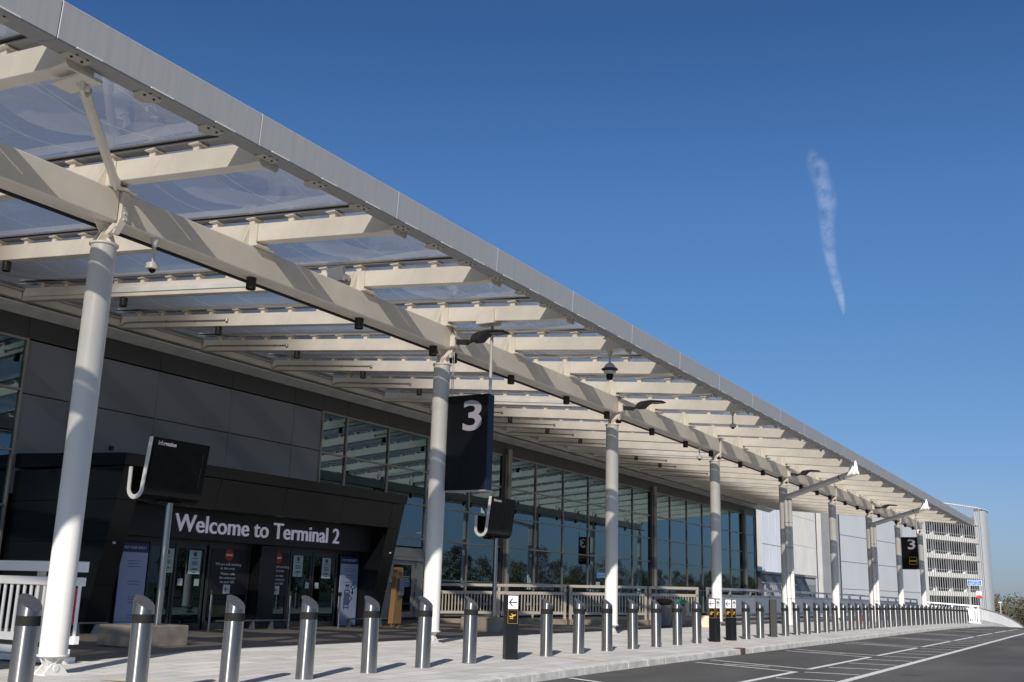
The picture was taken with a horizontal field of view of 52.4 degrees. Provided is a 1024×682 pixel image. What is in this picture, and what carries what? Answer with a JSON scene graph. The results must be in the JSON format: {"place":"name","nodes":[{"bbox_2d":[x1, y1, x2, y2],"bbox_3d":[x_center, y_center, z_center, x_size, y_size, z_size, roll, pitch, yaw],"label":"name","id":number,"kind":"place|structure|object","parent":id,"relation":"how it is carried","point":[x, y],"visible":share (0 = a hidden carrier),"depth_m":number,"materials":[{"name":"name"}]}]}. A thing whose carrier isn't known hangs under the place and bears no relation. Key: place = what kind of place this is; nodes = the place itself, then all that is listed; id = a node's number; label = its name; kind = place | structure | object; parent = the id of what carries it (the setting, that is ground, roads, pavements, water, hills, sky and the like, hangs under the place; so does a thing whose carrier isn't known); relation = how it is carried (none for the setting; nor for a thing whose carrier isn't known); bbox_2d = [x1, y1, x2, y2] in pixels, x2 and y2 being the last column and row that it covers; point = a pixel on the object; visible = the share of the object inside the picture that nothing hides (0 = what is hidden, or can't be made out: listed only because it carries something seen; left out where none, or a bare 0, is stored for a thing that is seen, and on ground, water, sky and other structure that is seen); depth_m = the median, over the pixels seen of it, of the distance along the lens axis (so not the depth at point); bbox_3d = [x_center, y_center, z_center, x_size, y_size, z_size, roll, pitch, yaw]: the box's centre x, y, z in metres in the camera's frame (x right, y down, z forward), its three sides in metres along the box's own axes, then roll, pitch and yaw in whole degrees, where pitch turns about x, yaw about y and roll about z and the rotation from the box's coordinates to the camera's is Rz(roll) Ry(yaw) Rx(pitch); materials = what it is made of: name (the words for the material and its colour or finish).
{"place":"outdoors","nodes":[
{"label":"outdoors","id":0,"kind":"place"},
{"bbox_2d":[0,616,869,668],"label":"covered walk","id":1,"kind":"structure","parent":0,"point":[86,648],"depth_m":24.94,"materials":[{"name":"concrete"}]},
{"bbox_2d":[0,560,89,663],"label":"barrier","id":2,"kind":"object","parent":1,"relation":"on","point":[39,580],"visible":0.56,"depth_m":16.58,"materials":[{"name":"metal"}]},
{"bbox_2d":[71,622,108,634],"bbox_3d":[-9.986,6.500,23.502,0.120,0.280,2.000,-6,-15,29],"label":"bench","id":3,"kind":"object","parent":1,"relation":"on","point":[95,628],"visible":0.4,"depth_m":24.00,"materials":[{"name":"silver metal"}]},
{"bbox_2d":[112,542,148,623],"bbox_3d":[-9.520,6.127,25.986,0.038,2.130,0.840,-6,-15,29],"label":"safety banner","id":4,"kind":"object","parent":1,"relation":"on","point":[131,574],"visible":0.94,"depth_m":25.95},
{"bbox_2d":[97,623,188,647],"bbox_3d":[-6.978,5.568,19.686,1.040,0.389,1.270,-6,-15,29],"label":"concrete base","id":5,"kind":"object","parent":1,"relation":"on","point":[114,635],"visible":0.58,"depth_m":19.34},
{"bbox_2d":[127,436,209,624],"bbox_3d":[-6.788,3.704,20.234,0.568,3.500,1.482,-6,-15,29],"label":"information display","id":6,"kind":"object","parent":5,"relation":"on","point":[170,474],"visible":1,"depth_m":20.20,"materials":[{"name":"black metal"}]},
{"bbox_2d":[0,452,407,633],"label":"entrance porch","id":7,"kind":"object","parent":1,"relation":"on","point":[263,518],"visible":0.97,"depth_m":28.00,"materials":[{"name":"black metal"}]},
{"bbox_2d":[144,541,175,623],"bbox_3d":[-9.124,6.309,26.806,0.060,2.220,0.830,-6,-15,29],"label":"sliding door","id":8,"kind":"structure","parent":7,"relation":"in","point":[152,572],"depth_m":26.79,"materials":[{"name":"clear glass"}]},
{"bbox_2d":[166,548,174,572],"bbox_3d":[-8.979,5.713,27.093,0.009,0.620,0.420,-6,-15,29],"label":"notice","id":9,"kind":"object","parent":7,"relation":"attached to","point":[170,559],"visible":0.52,"depth_m":27.18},
{"bbox_2d":[167,543,206,629],"bbox_3d":[-8.629,6.523,27.642,0.060,2.220,1.080,-6,-15,29],"label":"sliding door","id":10,"kind":"structure","parent":7,"relation":"in","point":[185,604],"depth_m":27.59,"materials":[{"name":"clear glass"}]},
{"bbox_2d":[188,550,201,573],"bbox_3d":[-8.508,5.932,27.888,0.009,0.620,0.420,-6,-15,29],"label":"notice","id":11,"kind":"object","parent":7,"relation":"attached to","point":[194,561],"visible":1,"depth_m":27.88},
{"bbox_2d":[201,545,250,628],"bbox_3d":[-7.914,6.833,28.853,0.060,2.220,1.600,-6,-15,29],"label":"sliding door","id":12,"kind":"structure","parent":7,"relation":"in","point":[218,608],"depth_m":28.43,"materials":[{"name":"black glass"}]},
{"bbox_2d":[208,548,248,594],"bbox_3d":[-7.867,6.416,28.932,0.011,1.230,1.440,-6,-15,29],"label":"no entry sign","id":13,"kind":"object","parent":7,"relation":"attached to","point":[228,571],"visible":1,"depth_m":28.92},
{"bbox_2d":[272,550,289,627],"bbox_3d":[-6.983,7.236,30.430,0.060,2.220,1.150,-6,-15,29],"label":"sliding door","id":14,"kind":"structure","parent":7,"relation":"in","point":[279,604],"depth_m":30.59,"materials":[{"name":"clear glass"}]},
{"bbox_2d":[274,552,288,594],"bbox_3d":[-6.899,6.835,30.572,0.011,1.230,0.980,-6,-15,29],"label":"no entry sign","id":15,"kind":"object","parent":7,"relation":"attached to","point":[281,573],"visible":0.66,"depth_m":30.73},
{"bbox_2d":[292,555,302,576],"bbox_3d":[-6.456,6.787,31.369,0.009,0.620,0.420,-6,-15,29],"label":"notice","id":16,"kind":"object","parent":7,"relation":"attached to","point":[297,565],"visible":1,"depth_m":31.36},
{"bbox_2d":[285,551,312,626],"bbox_3d":[-6.429,7.476,31.367,0.060,2.220,0.980,-6,-15,29],"label":"sliding door","id":17,"kind":"structure","parent":7,"relation":"in","point":[296,585],"depth_m":31.27,"materials":[{"name":"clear glass"}]},
{"bbox_2d":[310,552,337,626],"bbox_3d":[-5.873,7.717,32.309,0.060,2.220,1.180,-6,-15,29],"label":"sliding door","id":18,"kind":"structure","parent":7,"relation":"in","point":[324,596],"depth_m":32.32,"materials":[{"name":"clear glass"}]},
{"bbox_2d":[321,558,330,577],"bbox_3d":[-5.801,7.090,32.474,0.009,0.620,0.420,-6,-15,29],"label":"notice","id":19,"kind":"object","parent":7,"relation":"attached to","point":[326,567],"visible":1,"depth_m":32.47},
{"bbox_2d":[204,590,213,631],"bbox_3d":[-7.805,6.969,26.875,0.179,1.050,0.179,-6,-15,29],"label":"barrier post","id":20,"kind":"object","parent":1,"relation":"on","point":[210,607],"visible":1,"depth_m":26.84,"materials":[{"name":"silver metal"}]},
{"bbox_2d":[213,619,286,630],"bbox_3d":[-7.117,7.742,28.358,0.120,0.280,2.750,-6,-15,29],"label":"bench","id":21,"kind":"object","parent":1,"relation":"on","point":[252,626],"visible":0.81,"depth_m":28.67,"materials":[{"name":"silver metal"}]},
{"bbox_2d":[337,556,358,625],"bbox_3d":[-5.238,7.982,33.234,0.039,2.130,0.880,-6,-15,29],"label":"safety banner","id":22,"kind":"object","parent":1,"relation":"on","point":[348,580],"visible":1,"depth_m":33.24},
{"bbox_2d":[388,567,404,627],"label":"help point","id":23,"kind":"structure","parent":1,"relation":"on","point":[397,594],"depth_m":32.62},
{"bbox_2d":[460,616,503,631],"bbox_3d":[-0.745,8.359,30.692,1.040,0.413,1.270,-6,-15,29],"label":"concrete base","id":24,"kind":"object","parent":1,"relation":"on","point":[489,624],"visible":0.68,"depth_m":30.10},
{"bbox_2d":[474,496,515,616],"bbox_3d":[-0.529,6.495,31.284,0.568,3.500,1.482,-6,-15,29],"label":"information display","id":25,"kind":"object","parent":24,"relation":"on","point":[495,524],"visible":0.98,"depth_m":31.22,"materials":[{"name":"black metal"}]},
{"bbox_2d":[439,583,566,624],"bbox_3d":[-0.514,10.042,39.605,5.338,1.630,0.350,5,-14,-12],"label":"railing","id":26,"kind":"object","parent":1,"relation":"on","point":[521,621],"visible":0.65,"depth_m":39.62,"materials":[{"name":"metal"}]},
{"bbox_2d":[567,585,647,624],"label":"railing","id":27,"kind":"object","parent":1,"relation":"on","point":[599,621],"visible":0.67,"depth_m":40.45,"materials":[{"name":"metal"}]},
{"bbox_2d":[656,599,671,626],"bbox_3d":[5.694,10.155,38.874,0.640,1.020,0.630,-6,-15,29],"label":"waste bin","id":28,"kind":"object","parent":1,"relation":"on","point":[666,612],"visible":0.7,"depth_m":38.64,"materials":[{"name":"metal"}]},
{"bbox_2d":[648,586,698,625],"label":"railing","id":29,"kind":"object","parent":1,"relation":"on","point":[695,596],"visible":0.46,"depth_m":41.13,"materials":[{"name":"metal"}]},
{"bbox_2d":[671,599,686,626],"bbox_3d":[6.308,10.300,39.426,0.640,1.020,0.630,-6,-15,29],"label":"waste bin","id":30,"kind":"object","parent":1,"relation":"on","point":[682,602],"visible":0.45,"depth_m":39.24,"materials":[{"name":"metal"}]},
{"bbox_2d":[706,587,781,625],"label":"railing","id":31,"kind":"object","parent":1,"relation":"on","point":[750,600],"visible":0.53,"depth_m":45.65,"materials":[{"name":"metal"}]},
{"bbox_2d":[791,591,854,621],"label":"railing","id":32,"kind":"object","parent":1,"relation":"on","point":[800,600],"visible":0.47,"depth_m":55.48,"materials":[{"name":"metal"}]},
{"bbox_2d":[850,594,917,620],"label":"railing","id":33,"kind":"object","parent":1,"relation":"on","point":[859,601],"visible":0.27,"depth_m":68.96,"materials":[{"name":"metal"}]},
{"bbox_2d":[0,621,976,681],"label":"pavement","id":34,"kind":"structure","parent":0,"point":[337,662],"depth_m":17.32,"materials":[{"name":"concrete"}]},
{"bbox_2d":[7,593,42,681],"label":"bollard","id":35,"kind":"object","parent":34,"relation":"on","point":[25,638],"visible":1,"depth_m":10.02,"materials":[{"name":"silver metal"}]},
{"bbox_2d":[34,192,129,675],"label":"canopy column","id":36,"kind":"structure","parent":34,"relation":"on","point":[52,654],"depth_m":14.98,"materials":[{"name":"white metal"}]},
{"bbox_2d":[0,0,973,529],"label":"canopy","id":37,"kind":"object","parent":36,"relation":"on","point":[70,46],"visible":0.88,"depth_m":23.97,"materials":[{"name":"beige metal"}]},
{"bbox_2d":[145,238,159,272],"bbox_3d":[-5.696,-1.353,16.532,0.210,0.560,0.210,-6,-15,29],"label":"dome camera","id":38,"kind":"object","parent":37,"relation":"attached to","point":[152,266],"visible":1,"depth_m":16.48,"materials":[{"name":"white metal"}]},
{"bbox_2d":[246,277,256,290],"bbox_3d":[-4.649,-1.023,18.532,0.180,0.215,0.180,-6,-15,29],"label":"downlight","id":39,"kind":"object","parent":37,"relation":"attached to","point":[250,283],"visible":1,"depth_m":18.47,"materials":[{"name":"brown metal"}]},
{"bbox_2d":[327,266,349,281],"bbox_3d":[-3.516,-1.326,21.215,0.400,0.300,0.300,-6,-15,29],"label":"junction box","id":40,"kind":"object","parent":37,"relation":"attached to","point":[338,274],"visible":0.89,"depth_m":21.08,"materials":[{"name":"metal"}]},
{"bbox_2d":[444,308,500,492],"bbox_3d":[-0.895,1.327,23.161,1.264,4.023,0.450,-6,-15,29],"label":"hanging sign","id":41,"kind":"object","parent":37,"relation":"hanging from","point":[469,444],"visible":1,"depth_m":22.93,"materials":[{"name":"metal"}]},
{"bbox_2d":[601,350,617,379],"bbox_3d":[2.355,0.588,25.054,0.400,0.730,0.396,-6,-15,29],"label":"dome camera","id":42,"kind":"object","parent":37,"relation":"attached to","point":[609,369],"visible":1,"depth_m":24.93,"materials":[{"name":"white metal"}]},
{"bbox_2d":[901,509,919,569],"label":"hanging sign","id":43,"kind":"object","parent":37,"relation":"hanging from","point":[910,552],"visible":0.92,"depth_m":69.89,"materials":[{"name":"metal"}]},
{"bbox_2d":[125,594,154,681],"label":"bollard","id":44,"kind":"object","parent":34,"relation":"on","point":[142,622],"visible":1,"depth_m":11.20,"materials":[{"name":"silver metal"}]},
{"bbox_2d":[219,595,244,681],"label":"bollard","id":45,"kind":"object","parent":34,"relation":"on","point":[232,638],"visible":1,"depth_m":12.34,"materials":[{"name":"silver metal"}]},
{"bbox_2d":[295,595,317,679],"bbox_3d":[-2.670,3.858,13.559,0.238,1.050,0.238,-8,-17,36],"label":"bollard","id":46,"kind":"object","parent":34,"relation":"on","point":[307,639],"visible":1,"depth_m":13.47,"materials":[{"name":"silver metal"}]},
{"bbox_2d":[360,596,379,672],"bbox_3d":[-2.002,4.140,14.701,0.238,1.050,0.238,-8,-17,35],"label":"bollard","id":47,"kind":"object","parent":34,"relation":"on","point":[370,631],"visible":1,"depth_m":14.61,"materials":[{"name":"silver metal"}]},
{"bbox_2d":[414,596,432,667],"bbox_3d":[-1.336,4.420,15.814,0.238,1.050,0.238,-7,-16,34],"label":"bollard","id":48,"kind":"object","parent":34,"relation":"on","point":[424,632],"visible":1,"depth_m":15.72,"materials":[{"name":"silver metal"}]},
{"bbox_2d":[423,328,456,643],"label":"canopy column","id":49,"kind":"structure","parent":34,"relation":"on","point":[435,522],"depth_m":22.88,"materials":[{"name":"white metal"}]},
{"bbox_2d":[450,322,509,347],"bbox_3d":[-0.744,-0.204,23.363,1.458,0.592,0.320,-6,-15,29],"label":"floodlight","id":50,"kind":"object","parent":49,"relation":"attached to","point":[483,336],"visible":1,"depth_m":23.25,"materials":[{"name":"black metal"}]},
{"bbox_2d":[462,596,477,662],"bbox_3d":[-0.677,4.693,16.936,0.238,1.050,0.238,-4,-15,23],"label":"bollard","id":51,"kind":"object","parent":34,"relation":"on","point":[470,630],"visible":1,"depth_m":16.84,"materials":[{"name":"silver metal"}]},
{"bbox_2d":[103,625,890,681],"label":"paving strips","id":52,"kind":"object","parent":34,"relation":"on","point":[124,679],"visible":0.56,"depth_m":19.97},
{"bbox_2d":[502,594,519,659],"bbox_3d":[-0.019,4.954,18.053,0.222,1.094,0.228,5,-14,-14],"label":"sign post","id":53,"kind":"object","parent":34,"relation":"on","point":[510,626],"visible":1,"depth_m":17.96,"materials":[{"name":"metal"}]},
{"bbox_2d":[540,597,552,656],"bbox_3d":[0.637,5.261,19.166,0.238,1.050,0.238,-4,-15,23],"label":"bollard","id":54,"kind":"object","parent":34,"relation":"on","point":[546,632],"visible":1,"depth_m":19.07,"materials":[{"name":"silver metal"}]},
{"bbox_2d":[572,598,584,653],"bbox_3d":[1.304,5.547,20.284,0.238,1.050,0.238,-6,-16,32],"label":"bollard","id":55,"kind":"object","parent":34,"relation":"on","point":[578,624],"visible":1,"depth_m":20.19,"materials":[{"name":"silver metal"}]},
{"bbox_2d":[601,598,612,650],"bbox_3d":[1.956,5.833,21.403,0.238,1.050,0.238,-7,-17,32],"label":"bollard","id":56,"kind":"object","parent":34,"relation":"on","point":[607,628],"visible":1,"depth_m":21.31,"materials":[{"name":"silver metal"}]},
{"bbox_2d":[605,397,621,633],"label":"canopy column","id":57,"kind":"structure","parent":34,"relation":"on","point":[611,547],"depth_m":30.71,"materials":[{"name":"white metal"}]},
{"bbox_2d":[618,392,665,412],"bbox_3d":[3.880,1.800,31.191,1.458,0.592,0.320,-6,-15,29],"label":"floodlight","id":58,"kind":"object","parent":57,"relation":"attached to","point":[622,407],"visible":1,"depth_m":31.09,"materials":[{"name":"black metal"}]},
{"bbox_2d":[627,599,637,648],"bbox_3d":[2.611,6.117,22.512,0.238,1.050,0.238,-6,-15,28],"label":"bollard","id":59,"kind":"object","parent":34,"relation":"on","point":[632,622],"visible":1,"depth_m":22.43,"materials":[{"name":"silver metal"}]},
{"bbox_2d":[651,599,660,646],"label":"bollard","id":60,"kind":"object","parent":34,"relation":"on","point":[655,624],"visible":1,"depth_m":23.54,"materials":[{"name":"silver metal"}]},
{"bbox_2d":[672,599,681,644],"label":"bollard","id":61,"kind":"object","parent":34,"relation":"on","point":[677,620],"visible":0.99,"depth_m":24.66,"materials":[{"name":"silver metal"}]},
{"bbox_2d":[692,600,701,643],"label":"bollard","id":62,"kind":"object","parent":34,"relation":"on","point":[696,625],"visible":1,"depth_m":25.77,"materials":[{"name":"silver metal"}]},
{"bbox_2d":[708,598,720,641],"bbox_3d":[5.253,7.236,26.979,0.228,1.094,0.228,-12,-19,44],"label":"sign post","id":63,"kind":"object","parent":34,"relation":"on","point":[714,620],"visible":1,"depth_m":26.90,"materials":[{"name":"metal"}]},
{"bbox_2d":[709,439,722,628],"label":"canopy column","id":64,"kind":"structure","parent":34,"relation":"on","point":[716,561],"depth_m":38.60,"materials":[{"name":"white metal"}]},
{"bbox_2d":[725,598,736,640],"bbox_3d":[5.912,7.521,28.094,0.228,1.094,0.228,-12,-19,44],"label":"sign post","id":65,"kind":"object","parent":34,"relation":"on","point":[730,619],"visible":1,"depth_m":28.02,"materials":[{"name":"metal"}]},
{"bbox_2d":[741,600,750,638],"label":"bollard","id":66,"kind":"object","parent":34,"relation":"on","point":[745,620],"visible":0.99,"depth_m":29.12,"materials":[{"name":"silver metal"}]},
{"bbox_2d":[756,601,763,637],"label":"bollard","id":67,"kind":"object","parent":34,"relation":"on","point":[759,620],"visible":1,"depth_m":30.23,"materials":[{"name":"silver metal"}]},
{"bbox_2d":[769,599,776,636],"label":"bollard","id":68,"kind":"object","parent":34,"relation":"on","point":[772,618],"visible":1,"depth_m":31.36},
{"bbox_2d":[778,467,788,604],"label":"canopy column","id":69,"kind":"structure","parent":34,"relation":"on","point":[782,488],"depth_m":46.51,"materials":[{"name":"white metal"}]},
{"bbox_2d":[787,467,820,476],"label":"floodlight","id":70,"kind":"object","parent":69,"relation":"attached to","point":[791,474],"visible":1,"depth_m":46.74,"materials":[{"name":"black metal"}]},
{"bbox_2d":[784,461,858,624],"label":"drainpipe","id":71,"kind":"object","parent":69,"relation":"attached to","point":[851,472],"visible":1,"depth_m":45.81,"materials":[{"name":"white metal"}]},
{"bbox_2d":[781,601,788,635],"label":"bollard","id":72,"kind":"object","parent":34,"relation":"on","point":[785,618],"visible":0.98,"depth_m":32.47,"materials":[{"name":"silver metal"}]},
{"bbox_2d":[792,601,800,634],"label":"bollard","id":73,"kind":"object","parent":34,"relation":"on","point":[796,617],"visible":0.98,"depth_m":33.58,"materials":[{"name":"silver metal"}]},
{"bbox_2d":[803,602,810,633],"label":"bollard","id":74,"kind":"object","parent":34,"relation":"on","point":[807,618],"visible":0.94,"depth_m":34.70,"materials":[{"name":"silver metal"}]},
{"bbox_2d":[813,602,820,632],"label":"bollard","id":75,"kind":"object","parent":34,"relation":"on","point":[816,615],"visible":0.96,"depth_m":35.81,"materials":[{"name":"silver metal"}]},
{"bbox_2d":[822,602,829,632],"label":"bollard","id":76,"kind":"object","parent":34,"relation":"on","point":[826,621],"visible":1,"depth_m":36.93,"materials":[{"name":"silver metal"}]},
{"bbox_2d":[828,487,839,622],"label":"canopy column","id":77,"kind":"structure","parent":34,"relation":"on","point":[834,553],"depth_m":54.23,"materials":[{"name":"white metal"}]},
{"bbox_2d":[831,602,838,631],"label":"bollard","id":78,"kind":"object","parent":34,"relation":"on","point":[834,611],"visible":1,"depth_m":38.04,"materials":[{"name":"silver metal"}]},
{"bbox_2d":[840,602,846,630],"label":"bollard","id":79,"kind":"object","parent":34,"relation":"on","point":[843,620],"visible":0.93,"depth_m":39.16,"materials":[{"name":"silver metal"}]},
{"bbox_2d":[848,602,854,629],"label":"bollard","id":80,"kind":"object","parent":34,"relation":"on","point":[851,623],"visible":0.96,"depth_m":40.27,"materials":[{"name":"silver metal"}]},
{"bbox_2d":[855,603,861,629],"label":"bollard","id":81,"kind":"object","parent":34,"relation":"on","point":[858,617],"visible":1,"depth_m":41.39,"materials":[{"name":"silver metal"}]},
{"bbox_2d":[862,602,868,628],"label":"bollard","id":82,"kind":"object","parent":34,"relation":"on","point":[865,616],"visible":0.94,"depth_m":42.51,"materials":[{"name":"silver metal"}]},
{"bbox_2d":[865,503,873,605],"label":"canopy column","id":83,"kind":"structure","parent":34,"relation":"on","point":[868,517],"depth_m":62.14,"materials":[{"name":"white metal"}]},
{"bbox_2d":[870,499,928,621],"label":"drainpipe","id":84,"kind":"object","parent":83,"relation":"attached to","point":[923,507],"visible":0.97,"depth_m":61.50,"materials":[{"name":"white metal"}]},
{"bbox_2d":[869,603,875,628],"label":"bollard","id":85,"kind":"object","parent":34,"relation":"on","point":[872,615],"visible":1,"depth_m":43.63,"materials":[{"name":"silver metal"}]},
{"bbox_2d":[875,603,881,627],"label":"bollard","id":86,"kind":"object","parent":34,"relation":"on","point":[878,616],"visible":0.98,"depth_m":44.74,"materials":[{"name":"silver metal"}]},
{"bbox_2d":[881,603,887,627],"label":"bollard","id":87,"kind":"object","parent":34,"relation":"on","point":[884,615],"visible":1,"depth_m":45.86,"materials":[{"name":"silver metal"}]},
{"bbox_2d":[887,603,893,626],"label":"bollard","id":88,"kind":"object","parent":34,"relation":"on","point":[890,614],"visible":0.93,"depth_m":46.98,"materials":[{"name":"silver metal"}]},
{"bbox_2d":[892,603,898,626],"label":"bollard","id":89,"kind":"object","parent":34,"relation":"on","point":[895,616],"visible":0.94,"depth_m":48.09,"materials":[{"name":"silver metal"}]},
{"bbox_2d":[894,518,904,605],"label":"canopy column","id":90,"kind":"structure","parent":34,"relation":"on","point":[899,564],"depth_m":69.91,"materials":[{"name":"white metal"}]},
{"bbox_2d":[917,523,926,605],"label":"canopy column","id":91,"kind":"structure","parent":34,"relation":"on","point":[922,568],"depth_m":77.75,"materials":[{"name":"white metal"}]},
{"bbox_2d":[924,601,980,623],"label":"end railing","id":92,"kind":"object","parent":34,"relation":"on","point":[978,610],"visible":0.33,"depth_m":71.65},
{"bbox_2d":[967,580,981,623],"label":"road sign","id":93,"kind":"object","parent":34,"relation":"on","point":[974,582],"visible":0.99,"depth_m":76.03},
{"bbox_2d":[969,606,1023,627],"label":"bridge parapet","id":94,"kind":"structure","parent":34,"relation":"on","point":[993,617],"depth_m":80.57,"materials":[{"name":"grey concrete"}]},
{"bbox_2d":[0,0,1023,607],"label":"sky","id":95,"kind":"structure","parent":0,"point":[817,205],"materials":[{"name":"blue"}]},
{"bbox_2d":[540,626,1023,681],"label":"road","id":96,"kind":"structure","parent":0,"point":[1000,661],"depth_m":21.43,"materials":[{"name":"asphalt"}]},
{"bbox_2d":[454,624,1004,681],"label":"kerb","id":97,"kind":"structure","parent":96,"relation":"on","point":[552,674],"depth_m":19.83,"materials":[{"name":"concrete"}]},
{"bbox_2d":[570,629,1023,681],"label":"road markings","id":98,"kind":"object","parent":96,"relation":"on","point":[879,671],"visible":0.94,"depth_m":21.76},
{"bbox_2d":[1001,608,1023,625],"bbox_3d":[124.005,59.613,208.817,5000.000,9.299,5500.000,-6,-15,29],"label":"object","id":99,"kind":"structure","parent":0,"point":[1013,612],"depth_m":1176.56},
{"bbox_2d":[0,274,757,619],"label":"terminal building","id":100,"kind":"structure","parent":99,"relation":"on","point":[236,420],"depth_m":40.63,"materials":[{"name":"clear glass"}]},
{"bbox_2d":[380,547,423,617],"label":"door","id":101,"kind":"structure","parent":100,"relation":"in","point":[412,568],"depth_m":40.90,"materials":[{"name":"grey glass"}]},
{"bbox_2d":[701,509,840,616],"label":"stair tower","id":102,"kind":"structure","parent":99,"relation":"on","point":[811,542],"depth_m":104.51,"materials":[{"name":"white metal"}]},
{"bbox_2d":[758,571,816,617],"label":"plant room","id":103,"kind":"object","parent":99,"relation":"on","point":[767,580],"visible":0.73,"depth_m":84.45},
{"bbox_2d":[838,515,929,620],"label":"clad warehouse","id":104,"kind":"structure","parent":99,"relation":"on","point":[853,556],"depth_m":129.42,"materials":[{"name":"metal"}]},
{"bbox_2d":[925,502,994,623],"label":"car park","id":105,"kind":"structure","parent":99,"relation":"on","point":[958,556],"depth_m":167.04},
{"bbox_2d":[1001,592,1023,625],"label":"tree","id":106,"kind":"object","parent":99,"relation":"on","point":[1014,604],"visible":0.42,"depth_m":216.00,"materials":[{"name":"green plant"}]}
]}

